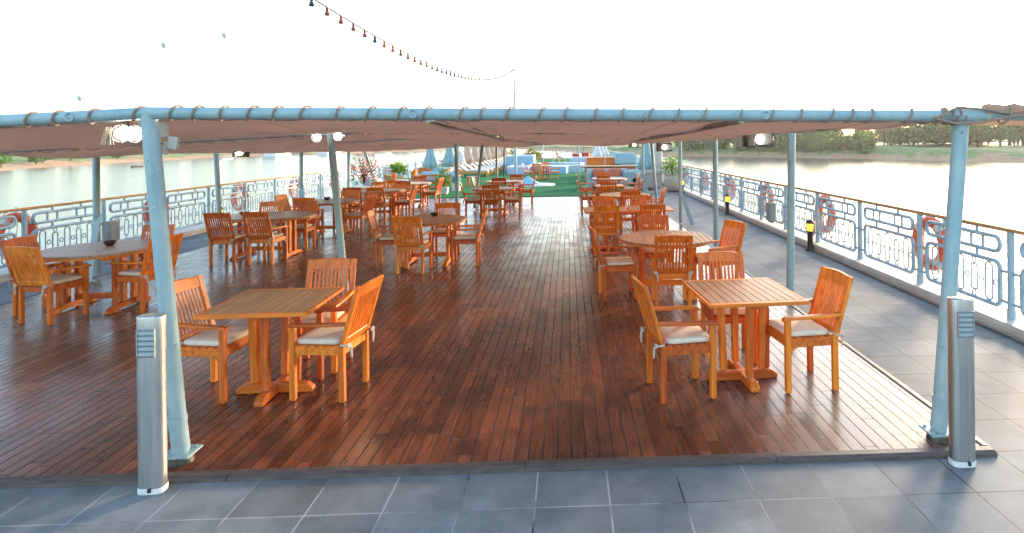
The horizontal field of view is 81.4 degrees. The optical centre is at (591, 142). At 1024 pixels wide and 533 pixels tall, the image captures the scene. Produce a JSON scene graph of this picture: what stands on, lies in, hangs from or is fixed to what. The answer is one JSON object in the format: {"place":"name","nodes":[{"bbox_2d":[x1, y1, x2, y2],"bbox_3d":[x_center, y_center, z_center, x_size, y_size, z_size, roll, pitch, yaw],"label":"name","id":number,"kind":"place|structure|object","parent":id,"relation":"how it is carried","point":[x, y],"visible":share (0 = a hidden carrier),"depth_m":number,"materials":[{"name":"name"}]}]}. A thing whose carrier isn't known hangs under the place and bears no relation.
{"place":"outdoors","nodes":[
{"label":"outdoors","id":0,"kind":"place"},
{"bbox_2d":[0,146,494,170],"bbox_3d":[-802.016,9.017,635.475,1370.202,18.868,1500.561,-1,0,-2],"label":"river bank","id":1,"kind":"structure","parent":0,"point":[19,162],"depth_m":349.17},
{"bbox_2d":[0,158,1023,532],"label":"tiled deck","id":2,"kind":"structure","parent":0,"point":[890,330],"depth_m":3.25,"materials":[{"name":"tile"}]},
{"bbox_2d":[136,313,168,494],"bbox_3d":[-2.466,1.462,3.297,0.144,0.985,0.099,-1,0,-2],"label":"bollard light","id":3,"kind":"object","parent":2,"relation":"on","point":[151,357],"visible":1,"depth_m":3.26,"materials":[{"name":"metal"}]},
{"bbox_2d":[0,157,502,282],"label":"coaming","id":4,"kind":"object","parent":2,"relation":"attached to","point":[186,232],"depth_m":12.81,"materials":[{"name":"beige paint"}]},
{"bbox_2d":[0,157,491,268],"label":"deck railing","id":5,"kind":"object","parent":4,"relation":"on","point":[320,188],"visible":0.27,"depth_m":12.72,"materials":[{"name":"blue metal"}]},
{"bbox_2d":[0,207,37,258],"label":"life ring","id":6,"kind":"object","parent":5,"relation":"hanging from","point":[31,226],"visible":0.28,"depth_m":9.02,"materials":[{"name":"plastic"}]},
{"bbox_2d":[102,220,119,240],"bbox_3d":[-8.661,1.622,10.607,0.150,0.420,0.270,-1,0,-2],"label":"rail bin","id":7,"kind":"object","parent":5,"relation":"attached to","point":[110,229],"visible":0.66,"depth_m":10.52,"materials":[{"name":"grey plastic"}]},
{"bbox_2d":[230,183,248,212],"bbox_3d":[-9.100,1.399,15.204,0.144,0.830,0.785,-1,0,-2],"label":"life ring","id":8,"kind":"object","parent":5,"relation":"hanging from","point":[234,190],"visible":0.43,"depth_m":15.03,"materials":[{"name":"plastic"}]},
{"bbox_2d":[350,152,379,200],"bbox_3d":[-7.975,1.149,20.602,1.033,1.722,1.028,-1,0,-28],"label":"flowering shrub","id":9,"kind":"object","parent":2,"relation":"on","point":[364,174],"visible":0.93,"depth_m":20.52,"materials":[{"name":"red plant"}]},
{"bbox_2d":[389,160,407,177],"bbox_3d":[-8.804,1.399,26.814,0.778,1.195,0.841,-1,0,-32],"label":"yucca","id":10,"kind":"object","parent":2,"relation":"on","point":[399,168],"visible":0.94,"depth_m":26.74,"materials":[{"name":"plant"}]},
{"bbox_2d":[0,197,979,476],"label":"wooden deck","id":11,"kind":"structure","parent":2,"relation":"on","point":[522,341],"depth_m":4.74,"materials":[{"name":"brown wood"}]},
{"bbox_2d":[0,235,80,316],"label":"armchair","id":12,"kind":"object","parent":11,"relation":"on","point":[22,241],"visible":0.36,"depth_m":6.80,"materials":[{"name":"brown wood"}]},
{"bbox_2d":[4,246,91,324],"bbox_3d":[-6.027,1.540,6.532,0.470,0.868,0.584,-1,0,10],"label":"armchair","id":13,"kind":"object","parent":11,"relation":"on","point":[42,282],"visible":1,"depth_m":6.38,"materials":[{"name":"brown wood"}]},
{"bbox_2d":[36,239,151,315],"bbox_3d":[-5.895,1.618,7.066,1.196,0.710,1.200,-1,0,-5],"label":"round table","id":14,"kind":"object","parent":11,"relation":"on","point":[121,250],"visible":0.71,"depth_m":6.96,"materials":[{"name":"brown wood"}]},
{"bbox_2d":[111,224,175,290],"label":"armchair","id":15,"kind":"object","parent":11,"relation":"on","point":[146,228],"visible":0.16,"depth_m":7.90,"materials":[{"name":"brown wood"}]},
{"bbox_2d":[109,233,182,312],"bbox_3d":[-5.274,1.533,6.997,0.584,0.868,0.470,-1,0,12],"label":"armchair","id":16,"kind":"object","parent":11,"relation":"on","point":[143,275],"visible":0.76,"depth_m":6.84,"materials":[{"name":"brown wood"}]},
{"bbox_2d":[155,274,260,404],"bbox_3d":[-2.968,1.510,4.587,0.584,0.868,0.470,-1,0,7],"label":"armchair","id":17,"kind":"object","parent":11,"relation":"on","point":[215,343],"visible":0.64,"depth_m":4.53,"materials":[{"name":"brown wood"}]},
{"bbox_2d":[203,213,250,265],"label":"armchair","id":18,"kind":"object","parent":11,"relation":"on","point":[226,238],"visible":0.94,"depth_m":9.38,"materials":[{"name":"brown wood"}]},
{"bbox_2d":[242,212,288,264],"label":"armchair","id":19,"kind":"object","parent":11,"relation":"on","point":[270,237],"visible":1,"depth_m":9.43,"materials":[{"name":"brown wood"}]},
{"bbox_2d":[216,211,315,260],"bbox_3d":[-5.622,1.615,10.200,1.596,0.710,1.120,-1,0,-2],"label":"oval table","id":20,"kind":"object","parent":11,"relation":"on","point":[290,218],"visible":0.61,"depth_m":10.13,"materials":[{"name":"brown wood"}]},
{"bbox_2d":[251,201,283,252],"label":"armchair","id":21,"kind":"object","parent":11,"relation":"on","point":[273,204],"visible":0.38,"depth_m":10.99,"materials":[{"name":"brown wood"}]},
{"bbox_2d":[193,287,343,407],"bbox_3d":[-2.462,1.584,4.583,0.780,0.710,0.780,-1,0,-4],"label":"square table","id":22,"kind":"object","parent":11,"relation":"on","point":[254,306],"visible":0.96,"depth_m":4.54,"materials":[{"name":"brown wood"}]},
{"bbox_2d":[274,194,309,236],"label":"armchair","id":23,"kind":"object","parent":11,"relation":"on","point":[285,200],"visible":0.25,"depth_m":12.56,"materials":[{"name":"brown wood"}]},
{"bbox_2d":[282,201,317,251],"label":"armchair","id":24,"kind":"object","parent":11,"relation":"on","point":[305,226],"visible":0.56,"depth_m":10.96,"materials":[{"name":"brown wood"}]},
{"bbox_2d":[292,198,324,239],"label":"armchair","id":25,"kind":"object","parent":11,"relation":"on","point":[320,218],"visible":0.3,"depth_m":11.91,"materials":[{"name":"brown wood"}]},
{"bbox_2d":[290,258,356,373],"bbox_3d":[-2.368,1.504,5.168,0.470,0.868,0.584,-1,0,-4],"label":"armchair","id":26,"kind":"object","parent":11,"relation":"on","point":[343,264],"visible":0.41,"depth_m":5.37,"materials":[{"name":"brown wood"}]},
{"bbox_2d":[308,198,359,235],"bbox_3d":[-5.664,1.616,12.730,1.196,0.710,1.200,-1,0,2],"label":"round table","id":27,"kind":"object","parent":11,"relation":"on","point":[345,202],"visible":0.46,"depth_m":12.72,"materials":[{"name":"brown wood"}]},
{"bbox_2d":[285,274,383,402],"bbox_3d":[-1.978,1.500,4.581,0.584,0.868,0.470,-1,0,5],"label":"armchair","id":28,"kind":"object","parent":11,"relation":"on","point":[322,339],"visible":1,"depth_m":4.42,"materials":[{"name":"brown wood"}]},
{"bbox_2d":[332,190,359,230],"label":"armchair","id":29,"kind":"object","parent":11,"relation":"on","point":[350,192],"visible":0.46,"depth_m":13.57,"materials":[{"name":"brown wood"}]},
{"bbox_2d":[342,193,376,235],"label":"armchair","id":30,"kind":"object","parent":11,"relation":"on","point":[369,201],"visible":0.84,"depth_m":12.44,"materials":[{"name":"brown wood"}]},
{"bbox_2d":[366,187,391,221],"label":"armchair","id":31,"kind":"object","parent":11,"relation":"on","point":[383,204],"visible":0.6,"depth_m":14.52,"materials":[{"name":"brown wood"}]},
{"bbox_2d":[361,188,405,218],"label":"round table","id":32,"kind":"object","parent":11,"relation":"on","point":[393,191],"visible":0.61,"depth_m":15.46,"materials":[{"name":"brown wood"}]},
{"bbox_2d":[366,210,406,267],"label":"armchair","id":33,"kind":"object","parent":11,"relation":"on","point":[380,239],"visible":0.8,"depth_m":9.20,"materials":[{"name":"brown wood"}]},
{"bbox_2d":[391,181,410,213],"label":"armchair","id":34,"kind":"object","parent":11,"relation":"on","point":[402,183],"visible":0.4,"depth_m":16.60,"materials":[{"name":"brown wood"}]},
{"bbox_2d":[392,184,418,216],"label":"armchair","id":35,"kind":"object","parent":11,"relation":"on","point":[399,202],"visible":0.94,"depth_m":15.15,"materials":[{"name":"brown wood"}]},
{"bbox_2d":[391,216,432,273],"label":"armchair","id":36,"kind":"object","parent":11,"relation":"on","point":[406,244],"visible":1,"depth_m":8.64,"materials":[{"name":"brown wood"}]},
{"bbox_2d":[391,214,466,267],"bbox_3d":[-2.610,1.585,9.481,1.166,0.710,1.170,-1,0,-2],"label":"round table","id":37,"kind":"object","parent":11,"relation":"on","point":[448,221],"visible":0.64,"depth_m":9.36,"materials":[{"name":"brown wood"}]},
{"bbox_2d":[421,177,443,206],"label":"armchair","id":38,"kind":"object","parent":11,"relation":"on","point":[438,187],"visible":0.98,"depth_m":18.04,"materials":[{"name":"brown wood"}]},
{"bbox_2d":[431,203,460,257],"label":"armchair","id":39,"kind":"object","parent":11,"relation":"on","point":[440,231],"visible":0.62,"depth_m":10.34,"materials":[{"name":"brown wood"}]},
{"bbox_2d":[449,208,487,266],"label":"armchair","id":40,"kind":"object","parent":11,"relation":"on","point":[469,238],"visible":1,"depth_m":9.19,"materials":[{"name":"brown wood"}]},
{"bbox_2d":[460,183,481,216],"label":"armchair","id":41,"kind":"object","parent":11,"relation":"on","point":[473,200],"visible":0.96,"depth_m":15.41,"materials":[{"name":"brown wood"}]},
{"bbox_2d":[482,185,501,217],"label":"armchair","id":42,"kind":"object","parent":11,"relation":"on","point":[491,201],"visible":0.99,"depth_m":15.01,"materials":[{"name":"brown wood"}]},
{"bbox_2d":[471,187,515,215],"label":"round table","id":43,"kind":"object","parent":11,"relation":"on","point":[502,189],"visible":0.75,"depth_m":15.66,"materials":[{"name":"brown wood"}]},
{"bbox_2d":[0,201,997,488],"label":"edge trim","id":44,"kind":"structure","parent":11,"relation":"on","point":[982,449],"depth_m":3.47,"materials":[{"name":"brown wood"}]},
{"bbox_2d":[0,103,1023,467],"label":"deck awning","id":45,"kind":"object","parent":11,"relation":"on","point":[216,131],"visible":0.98,"depth_m":3.82,"materials":[{"name":"blue paint"}]},
{"bbox_2d":[101,126,113,144],"bbox_3d":[-2.952,-0.041,3.587,0.064,0.114,0.046,-1,0,21],"label":"rope tassel","id":46,"kind":"object","parent":45,"relation":"hanging from","point":[108,138],"visible":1,"depth_m":3.58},
{"bbox_2d":[111,121,129,142],"bbox_3d":[-2.950,-0.074,3.709,0.120,0.157,0.148,-1,0,-17],"label":"bulkhead lamp","id":47,"kind":"object","parent":45,"relation":"attached to","point":[119,134],"visible":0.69,"depth_m":3.67,"materials":[{"name":"white glass"}]},
{"bbox_2d":[124,121,141,143],"bbox_3d":[-2.813,-0.070,3.655,0.120,0.157,0.148,-1,0,3],"label":"bulkhead lamp","id":48,"kind":"object","parent":45,"relation":"attached to","point":[134,133],"visible":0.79,"depth_m":3.62,"materials":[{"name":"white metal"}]},
{"bbox_2d":[160,123,179,154],"bbox_3d":[-2.599,-0.021,3.619,0.116,0.197,0.053,-1,0,-2],"label":"socket box","id":49,"kind":"object","parent":45,"relation":"attached to","point":[172,143],"visible":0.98,"depth_m":3.61,"materials":[{"name":"beige paint"}]},
{"bbox_2d":[742,133,773,146],"bbox_3d":[2.014,-0.071,7.102,0.360,0.252,0.160,-1,0,-2],"label":"floodlight","id":50,"kind":"object","parent":45,"relation":"attached to","point":[762,140],"visible":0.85,"depth_m":7.08,"materials":[{"name":"paint"}]},
{"bbox_2d":[503,182,524,215],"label":"armchair","id":51,"kind":"object","parent":11,"relation":"on","point":[511,200],"visible":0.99,"depth_m":15.49,"materials":[{"name":"brown wood"}]},
{"bbox_2d":[593,196,614,225],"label":"armchair","id":52,"kind":"object","parent":11,"relation":"on","point":[604,198],"visible":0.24,"depth_m":11.44,"materials":[{"name":"brown wood"}]},
{"bbox_2d":[591,205,619,255],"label":"armchair","id":53,"kind":"object","parent":11,"relation":"on","point":[606,230],"visible":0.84,"depth_m":9.86,"materials":[{"name":"brown wood"}]},
{"bbox_2d":[583,207,629,251],"bbox_3d":[0.248,1.557,10.568,0.780,0.710,0.780,-1,0,-4],"label":"square table","id":54,"kind":"object","parent":11,"relation":"on","point":[588,210],"visible":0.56,"depth_m":10.41,"materials":[{"name":"brown wood"}]},
{"bbox_2d":[599,182,616,205],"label":"armchair","id":55,"kind":"object","parent":11,"relation":"on","point":[608,184],"visible":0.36,"depth_m":15.63,"materials":[{"name":"brown wood"}]},
{"bbox_2d":[588,225,638,300],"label":"armchair","id":56,"kind":"object","parent":11,"relation":"on","point":[626,264],"visible":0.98,"depth_m":7.14,"materials":[{"name":"brown wood"}]},
{"bbox_2d":[618,191,640,230],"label":"armchair","id":57,"kind":"object","parent":11,"relation":"on","point":[627,193],"visible":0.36,"depth_m":12.62,"materials":[{"name":"brown wood"}]},
{"bbox_2d":[630,195,657,231],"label":"armchair","id":58,"kind":"object","parent":11,"relation":"on","point":[638,198],"visible":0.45,"depth_m":11.55,"materials":[{"name":"brown wood"}]},
{"bbox_2d":[626,205,673,223],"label":"square table","id":59,"kind":"object","parent":11,"relation":"on","point":[637,209],"visible":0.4,"depth_m":10.54,"materials":[{"name":"brown wood"}]},
{"bbox_2d":[640,204,665,230],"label":"armchair","id":60,"kind":"object","parent":11,"relation":"on","point":[658,208],"visible":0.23,"depth_m":9.89,"materials":[{"name":"brown wood"}]},
{"bbox_2d":[638,214,672,278],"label":"armchair","id":61,"kind":"object","parent":11,"relation":"on","point":[651,218],"visible":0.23,"depth_m":8.41,"materials":[{"name":"brown wood"}]},
{"bbox_2d":[619,230,711,299],"bbox_3d":[0.930,1.550,7.443,1.166,0.710,1.170,-1,0,1],"label":"round table","id":62,"kind":"object","parent":11,"relation":"on","point":[642,240],"visible":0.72,"depth_m":7.37,"materials":[{"name":"brown wood"}]},
{"bbox_2d":[650,235,692,306],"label":"armchair","id":63,"kind":"object","parent":11,"relation":"on","point":[670,270],"visible":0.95,"depth_m":6.69,"materials":[{"name":"brown wood"}]},
{"bbox_2d":[630,274,718,403],"bbox_3d":[0.618,1.474,4.520,0.584,0.868,0.470,-1,0,-10],"label":"armchair","id":64,"kind":"object","parent":11,"relation":"on","point":[693,338],"visible":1,"depth_m":4.36,"materials":[{"name":"brown wood"}]},
{"bbox_2d":[693,219,746,279],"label":"armchair","id":65,"kind":"object","parent":11,"relation":"on","point":[734,225],"visible":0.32,"depth_m":7.66,"materials":[{"name":"brown wood"}]},
{"bbox_2d":[697,251,757,363],"bbox_3d":[1.214,1.468,5.313,0.470,0.868,0.584,-1,0,1],"label":"armchair","id":66,"kind":"object","parent":11,"relation":"on","point":[720,257],"visible":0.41,"depth_m":5.52,"materials":[{"name":"brown wood"}]},
{"bbox_2d":[682,278,809,392],"bbox_3d":[1.209,1.547,4.752,0.780,0.710,0.780,-1,0,-6],"label":"square table","id":67,"kind":"object","parent":11,"relation":"on","point":[750,295],"visible":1,"depth_m":4.71,"materials":[{"name":"brown wood"}]},
{"bbox_2d":[765,266,853,393],"bbox_3d":[1.701,1.463,4.678,0.584,0.868,0.470,-1,0,-8],"label":"armchair","id":68,"kind":"object","parent":11,"relation":"on","point":[809,331],"visible":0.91,"depth_m":4.54,"materials":[{"name":"brown wood"}]},
{"bbox_2d":[386,159,651,198],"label":"artificial turf","id":69,"kind":"structure","parent":2,"relation":"on","point":[566,185],"depth_m":26.21,"materials":[{"name":"green plastic"}]},
{"bbox_2d":[383,172,410,185],"bbox_3d":[-8.309,1.624,25.055,0.775,0.734,1.500,-1,0,-32],"label":"garden sofa","id":70,"kind":"object","parent":69,"relation":"on","point":[390,176],"visible":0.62,"depth_m":24.64,"materials":[{"name":"white fabric"}]},
{"bbox_2d":[422,149,437,170],"bbox_3d":[-7.881,0.772,28.704,0.721,2.430,0.721,-1,0,20],"label":"folded parasol","id":71,"kind":"object","parent":69,"relation":"on","point":[430,162],"visible":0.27,"depth_m":28.53,"materials":[{"name":"blue fabric"}]},
{"bbox_2d":[434,169,452,193],"bbox_3d":[-5.639,1.479,22.383,0.764,0.971,0.712,-1,0,-2],"label":"green shrub","id":72,"kind":"object","parent":69,"relation":"on","point":[444,189],"visible":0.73,"depth_m":22.30,"materials":[{"name":"green plant"}]},
{"bbox_2d":[442,147,454,171],"bbox_3d":[-7.443,0.767,30.724,0.769,2.430,0.769,-1,0,-25],"label":"folded parasol","id":73,"kind":"object","parent":69,"relation":"on","point":[448,160],"visible":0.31,"depth_m":30.55,"materials":[{"name":"blue fabric"}]},
{"bbox_2d":[458,164,488,176],"bbox_3d":[-6.915,1.593,33.947,1.910,0.768,0.650,-1,0,-2],"label":"sun lounger","id":74,"kind":"object","parent":69,"relation":"on","point":[475,171],"visible":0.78,"depth_m":33.65,"materials":[{"name":"white fabric"}]},
{"bbox_2d":[513,65,516,173],"bbox_3d":[-4.399,-1.223,33.650,0.360,6.350,0.360,-1,0,-2],"label":"light mast","id":75,"kind":"object","parent":69,"relation":"on","point":[515,160],"visible":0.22,"depth_m":33.60,"materials":[{"name":"metal"}]},
{"bbox_2d":[308,0,514,80],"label":"string lights","id":76,"kind":"object","parent":75,"relation":"hanging from","point":[327,13],"visible":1,"depth_m":13.17,"materials":[{"name":"black plastic"}]},
{"bbox_2d":[530,162,583,173],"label":"swimming pool","id":77,"kind":"structure","parent":69,"relation":"on","point":[567,167],"depth_m":37.74,"materials":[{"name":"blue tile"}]},
{"bbox_2d":[586,157,619,165],"bbox_3d":[0.644,1.374,33.853,1.980,1.055,0.880,-1,0,-2],"label":"storage chest","id":78,"kind":"object","parent":69,"relation":"on","point":[595,161],"visible":0.4,"depth_m":33.44,"materials":[{"name":"brown wood"}]},
{"bbox_2d":[578,165,636,181],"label":"table","id":79,"kind":"object","parent":69,"relation":"on","point":[616,166],"visible":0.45,"depth_m":28.72,"materials":[{"name":"brown wood"}]},
{"bbox_2d":[586,168,628,186],"bbox_3d":[0.641,1.501,24.950,1.790,0.801,0.927,-1,0,0],"label":"woven sofa","id":80,"kind":"object","parent":69,"relation":"on","point":[613,172],"visible":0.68,"depth_m":24.98,"materials":[{"name":"blue fabric"}]},
{"bbox_2d":[615,153,635,164],"bbox_3d":[1.874,1.239,33.102,1.150,1.300,0.700,-1,0,-2],"label":"service cart","id":81,"kind":"object","parent":69,"relation":"on","point":[626,158],"visible":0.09,"depth_m":32.76,"materials":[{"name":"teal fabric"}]},
{"bbox_2d":[637,143,655,188],"bbox_3d":[2.212,0.671,24.109,0.721,2.430,0.721,-1,0,-25],"label":"folded parasol","id":82,"kind":"object","parent":2,"relation":"on","point":[647,160],"visible":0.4,"depth_m":23.95,"materials":[{"name":"blue fabric"}]},
{"bbox_2d":[636,170,661,188],"bbox_3d":[2.336,1.484,24.106,0.900,0.801,0.927,-1,0,-10],"label":"woven sofa","id":83,"kind":"object","parent":2,"relation":"on","point":[649,178],"visible":0.62,"depth_m":23.69,"materials":[{"name":"wicker"}]},
{"bbox_2d":[653,143,662,183],"bbox_3d":[2.928,0.854,26.737,0.608,2.050,0.615,-1,0,9],"label":"outdoor heater cover","id":84,"kind":"object","parent":2,"relation":"on","point":[658,158],"visible":0.25,"depth_m":26.49,"materials":[{"name":"white fabric"}]},
{"bbox_2d":[660,153,684,190],"bbox_3d":[3.126,1.143,22.760,0.956,1.468,0.915,-1,0,-2],"label":"potted plant","id":85,"kind":"object","parent":2,"relation":"on","point":[671,180],"visible":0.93,"depth_m":22.52,"materials":[{"name":"plant"}]},
{"bbox_2d":[805,220,814,250],"bbox_3d":[3.822,1.622,10.312,0.170,0.540,0.170,-1,0,-2],"label":"lantern bollard","id":86,"kind":"object","parent":2,"relation":"on","point":[810,227],"visible":1,"depth_m":10.27,"materials":[{"name":"brown metal"}]},
{"bbox_2d":[605,156,1023,340],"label":"coaming","id":87,"kind":"object","parent":2,"relation":"attached to","point":[992,316],"visible":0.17,"depth_m":8.08,"materials":[{"name":"beige paint"}]},
{"bbox_2d":[606,150,1023,319],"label":"deck railing","id":88,"kind":"object","parent":87,"relation":"on","point":[739,196],"visible":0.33,"depth_m":8.42,"materials":[{"name":"blue metal"}]},
{"bbox_2d":[766,202,775,222],"bbox_3d":[3.864,1.516,12.716,0.150,0.420,0.270,-1,0,-2],"label":"rail bin","id":89,"kind":"object","parent":88,"relation":"attached to","point":[770,212],"visible":1,"depth_m":12.59,"materials":[{"name":"grey plastic"}]},
{"bbox_2d":[814,190,835,235],"bbox_3d":[4.197,1.266,10.603,0.144,0.830,0.785,-1,0,-2],"label":"life ring","id":90,"kind":"object","parent":88,"relation":"hanging from","point":[829,206],"visible":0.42,"depth_m":10.38,"materials":[{"name":"plastic"}]},
{"bbox_2d":[912,209,944,273],"bbox_3d":[4.322,1.264,7.516,0.144,0.830,0.785,-1,0,-2],"label":"life ring","id":91,"kind":"object","parent":88,"relation":"hanging from","point":[934,228],"visible":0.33,"depth_m":7.41,"materials":[{"name":"red plastic"}]},
{"bbox_2d":[663,184,1023,342],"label":"curb","id":92,"kind":"structure","parent":2,"relation":"on","point":[999,331],"depth_m":7.90,"materials":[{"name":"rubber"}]},
{"bbox_2d":[947,296,975,467],"bbox_3d":[2.190,1.416,3.486,0.144,0.985,0.099,-1,0,-2],"label":"bollard light","id":93,"kind":"object","parent":2,"relation":"on","point":[961,370],"visible":1,"depth_m":3.45,"materials":[{"name":"metal"}]},
{"bbox_2d":[0,148,1023,304],"bbox_3d":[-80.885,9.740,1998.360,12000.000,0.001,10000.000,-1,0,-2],"label":"river water","id":94,"kind":"structure","parent":0,"point":[994,193],"depth_m":121.23,"materials":[{"name":"grey liquid"}]},
{"bbox_2d":[0,0,1023,135],"label":"sky","id":95,"kind":"structure","parent":0,"point":[574,54],"materials":[{"name":"white"}]},
{"bbox_2d":[507,165,531,173],"bbox_3d":[-4.516,1.718,37.147,1.310,0.470,2.523,-1,0,1],"label":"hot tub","id":96,"kind":"object","parent":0,"point":[510,169],"visible":0.79,"depth_m":35.99,"materials":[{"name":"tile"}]},
{"bbox_2d":[505,155,535,170],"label":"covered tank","id":97,"kind":"object","parent":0,"point":[524,159],"visible":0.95,"depth_m":40.34,"materials":[{"name":"blue fabric"}]},
{"bbox_2d":[515,176,554,186],"bbox_3d":[-2.609,1.724,26.515,1.900,0.420,1.900,-1,0,-2],"label":"sun lounger","id":98,"kind":"object","parent":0,"point":[527,180],"visible":0.72,"depth_m":26.25,"materials":[{"name":"fabric"}]},
{"bbox_2d":[517,139,1023,162],"bbox_3d":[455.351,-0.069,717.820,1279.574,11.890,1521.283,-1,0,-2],"label":"river bank","id":99,"kind":"structure","parent":0,"point":[993,151],"depth_m":281.74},
{"bbox_2d":[806,132,832,151],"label":"broad tree","id":100,"kind":"object","parent":99,"relation":"on","point":[815,139],"visible":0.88,"depth_m":296.93,"materials":[{"name":"green plant"}]},
{"bbox_2d":[826,130,852,150],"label":"broad tree","id":101,"kind":"object","parent":99,"relation":"on","point":[839,144],"visible":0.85,"depth_m":285.16,"materials":[{"name":"green plant"}]},
{"bbox_2d":[845,132,877,149],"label":"broad tree","id":102,"kind":"object","parent":99,"relation":"on","point":[852,141],"visible":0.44,"depth_m":279.64,"materials":[{"name":"green plant"}]},
{"bbox_2d":[854,138,876,153],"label":"broad tree","id":103,"kind":"object","parent":99,"relation":"on","point":[862,147],"visible":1,"depth_m":272.78,"materials":[{"name":"green plant"}]},
{"bbox_2d":[889,124,935,145],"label":"broad tree","id":104,"kind":"object","parent":99,"relation":"on","point":[904,132],"visible":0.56,"depth_m":297.98,"materials":[{"name":"green plant"}]},
{"bbox_2d":[918,122,951,146],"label":"broad tree","id":105,"kind":"object","parent":99,"relation":"on","point":[931,134],"visible":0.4,"depth_m":289.72,"materials":[{"name":"green plant"}]},
{"bbox_2d":[944,124,991,146],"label":"broad tree","id":106,"kind":"object","parent":99,"relation":"on","point":[983,132],"visible":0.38,"depth_m":272.70,"materials":[{"name":"green plant"}]},
{"bbox_2d":[996,125,1023,145],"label":"broad tree","id":107,"kind":"object","parent":99,"relation":"on","point":[1005,132],"visible":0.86,"depth_m":267.43,"materials":[{"name":"green plant"}]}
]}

